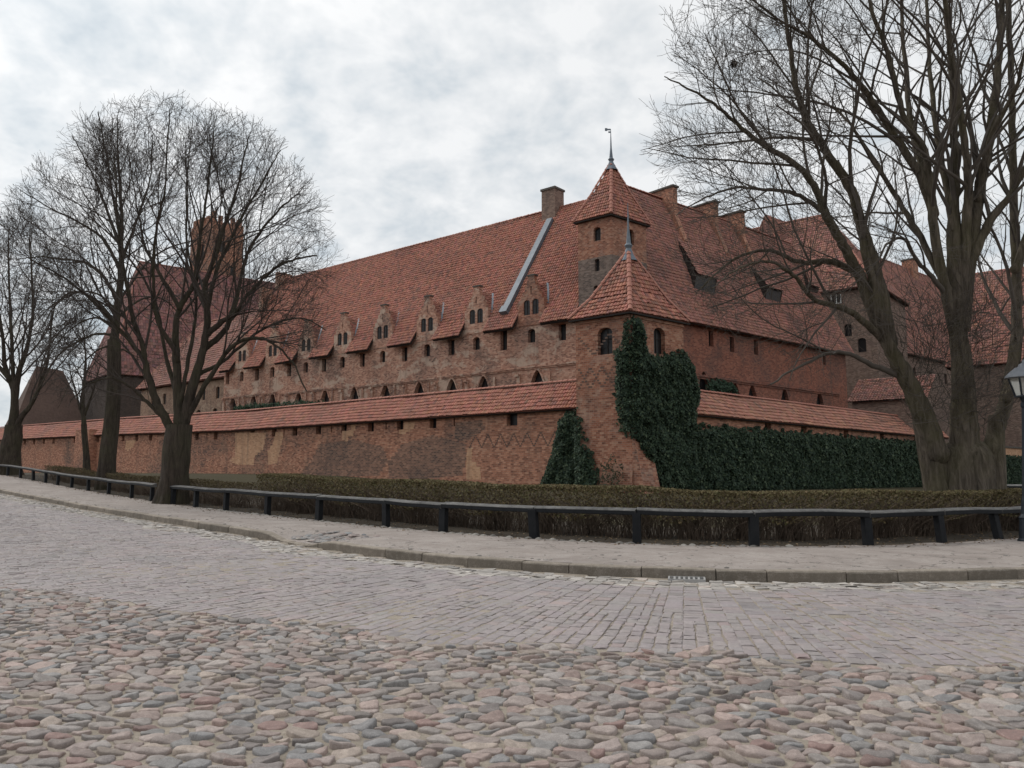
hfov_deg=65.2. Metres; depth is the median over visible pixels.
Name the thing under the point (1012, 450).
wall
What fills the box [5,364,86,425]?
gatehouse
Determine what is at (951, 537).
hedge bed
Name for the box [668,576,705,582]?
drain grate
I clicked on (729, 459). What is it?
ivy
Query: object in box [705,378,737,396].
ivy
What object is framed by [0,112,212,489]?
lime tree
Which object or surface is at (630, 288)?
corner tower
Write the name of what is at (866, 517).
timber fence
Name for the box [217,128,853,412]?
castle building
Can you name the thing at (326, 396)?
window
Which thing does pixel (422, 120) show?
sky
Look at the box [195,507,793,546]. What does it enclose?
stone edging
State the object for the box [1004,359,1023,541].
street lamp
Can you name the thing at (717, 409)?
curtain wall
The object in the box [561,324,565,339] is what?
window
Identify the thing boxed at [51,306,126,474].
young tree
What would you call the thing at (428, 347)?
window
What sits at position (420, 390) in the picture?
window
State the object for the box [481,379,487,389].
window
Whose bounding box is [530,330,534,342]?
window
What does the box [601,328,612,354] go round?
window
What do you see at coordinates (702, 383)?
window
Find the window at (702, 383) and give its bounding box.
[699,379,705,392]
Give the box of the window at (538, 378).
[535,372,542,384]
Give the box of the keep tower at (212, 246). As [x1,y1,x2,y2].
[190,212,243,276]
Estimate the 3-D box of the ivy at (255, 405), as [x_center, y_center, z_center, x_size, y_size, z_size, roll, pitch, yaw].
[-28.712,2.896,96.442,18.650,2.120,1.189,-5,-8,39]
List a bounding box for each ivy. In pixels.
[233,399,323,411]
[540,407,600,491]
[595,454,627,492]
[612,315,702,492]
[695,422,922,490]
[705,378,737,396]
[1006,455,1021,483]
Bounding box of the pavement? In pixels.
[0,475,1023,569]
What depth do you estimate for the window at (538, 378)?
72.33 m
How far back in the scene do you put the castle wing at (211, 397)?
115.08 m
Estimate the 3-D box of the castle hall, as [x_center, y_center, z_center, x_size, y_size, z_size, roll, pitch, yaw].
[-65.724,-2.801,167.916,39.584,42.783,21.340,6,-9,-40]
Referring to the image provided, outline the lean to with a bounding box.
[846,374,935,440]
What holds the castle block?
on the ground
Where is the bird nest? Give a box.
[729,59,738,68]
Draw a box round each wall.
[0,379,576,488]
[697,389,948,488]
[1006,446,1021,458]
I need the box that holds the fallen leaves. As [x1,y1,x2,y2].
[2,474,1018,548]
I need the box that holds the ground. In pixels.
[35,473,1016,578]
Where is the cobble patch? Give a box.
[291,528,409,541]
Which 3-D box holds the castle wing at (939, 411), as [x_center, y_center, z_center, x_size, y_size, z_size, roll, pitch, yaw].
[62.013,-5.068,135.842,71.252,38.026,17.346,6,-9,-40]
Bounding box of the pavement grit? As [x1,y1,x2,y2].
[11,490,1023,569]
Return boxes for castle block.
[752,214,910,410]
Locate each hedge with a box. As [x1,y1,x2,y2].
[40,465,265,507]
[219,473,1021,540]
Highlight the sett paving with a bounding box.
[0,494,1023,668]
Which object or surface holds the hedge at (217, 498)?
on the hedge bed
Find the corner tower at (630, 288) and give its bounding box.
[566,204,691,493]
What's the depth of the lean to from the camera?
81.06 m
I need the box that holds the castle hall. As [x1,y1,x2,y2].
[85,261,274,420]
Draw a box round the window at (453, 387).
[450,381,456,392]
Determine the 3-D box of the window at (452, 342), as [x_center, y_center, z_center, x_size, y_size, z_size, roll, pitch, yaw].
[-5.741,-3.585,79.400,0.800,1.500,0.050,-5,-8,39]
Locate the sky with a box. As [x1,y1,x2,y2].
[0,0,1023,427]
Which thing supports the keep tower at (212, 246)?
on the ground
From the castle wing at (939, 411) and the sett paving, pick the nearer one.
the sett paving
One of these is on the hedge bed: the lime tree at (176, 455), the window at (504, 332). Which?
the lime tree at (176, 455)
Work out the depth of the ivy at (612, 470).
50.18 m
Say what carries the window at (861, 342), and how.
in the castle block
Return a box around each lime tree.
[0,88,349,503]
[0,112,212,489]
[640,0,1023,530]
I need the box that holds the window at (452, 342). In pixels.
[451,340,454,354]
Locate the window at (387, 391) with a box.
[384,387,389,398]
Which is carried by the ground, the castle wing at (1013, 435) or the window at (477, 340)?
the castle wing at (1013, 435)
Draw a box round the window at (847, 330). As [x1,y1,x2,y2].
[845,324,851,335]
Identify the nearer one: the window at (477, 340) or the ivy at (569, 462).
the ivy at (569, 462)
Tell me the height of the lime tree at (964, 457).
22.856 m
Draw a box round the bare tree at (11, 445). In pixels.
[0,208,103,474]
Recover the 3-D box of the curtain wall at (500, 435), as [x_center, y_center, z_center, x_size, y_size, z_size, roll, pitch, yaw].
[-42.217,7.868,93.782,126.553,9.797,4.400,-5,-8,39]
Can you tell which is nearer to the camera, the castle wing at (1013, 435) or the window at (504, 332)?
the window at (504, 332)
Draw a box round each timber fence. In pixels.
[0,464,156,500]
[170,485,1020,545]
[1007,484,1021,487]
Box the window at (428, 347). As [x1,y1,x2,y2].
[427,345,429,355]
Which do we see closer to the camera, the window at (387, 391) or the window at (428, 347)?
the window at (428, 347)
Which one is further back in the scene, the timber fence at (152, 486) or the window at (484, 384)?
the window at (484, 384)
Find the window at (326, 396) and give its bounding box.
[325,392,328,403]
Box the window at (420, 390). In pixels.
[418,385,423,395]
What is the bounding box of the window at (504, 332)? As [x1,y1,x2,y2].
[503,331,506,349]
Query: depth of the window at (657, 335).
52.80 m
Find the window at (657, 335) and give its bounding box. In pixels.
[654,329,660,353]
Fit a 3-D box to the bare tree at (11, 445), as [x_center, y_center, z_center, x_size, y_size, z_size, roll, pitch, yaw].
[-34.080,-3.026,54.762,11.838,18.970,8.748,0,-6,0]
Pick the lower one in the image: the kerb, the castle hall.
the kerb
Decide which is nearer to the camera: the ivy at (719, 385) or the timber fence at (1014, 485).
the timber fence at (1014, 485)
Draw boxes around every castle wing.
[136,312,258,417]
[758,215,950,441]
[945,266,1023,446]
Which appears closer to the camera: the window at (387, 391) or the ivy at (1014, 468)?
the window at (387, 391)
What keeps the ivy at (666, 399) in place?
attached to the corner tower at (630, 288)
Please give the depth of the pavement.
15.13 m
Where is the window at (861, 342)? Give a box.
[858,338,865,351]
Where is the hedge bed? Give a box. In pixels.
[9,473,1018,545]
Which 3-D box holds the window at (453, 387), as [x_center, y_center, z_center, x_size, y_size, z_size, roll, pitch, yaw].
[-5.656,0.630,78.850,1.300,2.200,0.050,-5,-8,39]
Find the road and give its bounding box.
[0,493,1023,767]
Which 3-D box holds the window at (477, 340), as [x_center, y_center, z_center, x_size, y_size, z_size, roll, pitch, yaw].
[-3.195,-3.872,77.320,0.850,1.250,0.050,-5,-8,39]
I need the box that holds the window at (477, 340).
[476,338,479,349]
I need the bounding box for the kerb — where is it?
[0,489,1023,582]
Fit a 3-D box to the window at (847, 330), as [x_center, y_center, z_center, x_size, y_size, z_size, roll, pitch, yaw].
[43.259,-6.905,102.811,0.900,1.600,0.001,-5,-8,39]

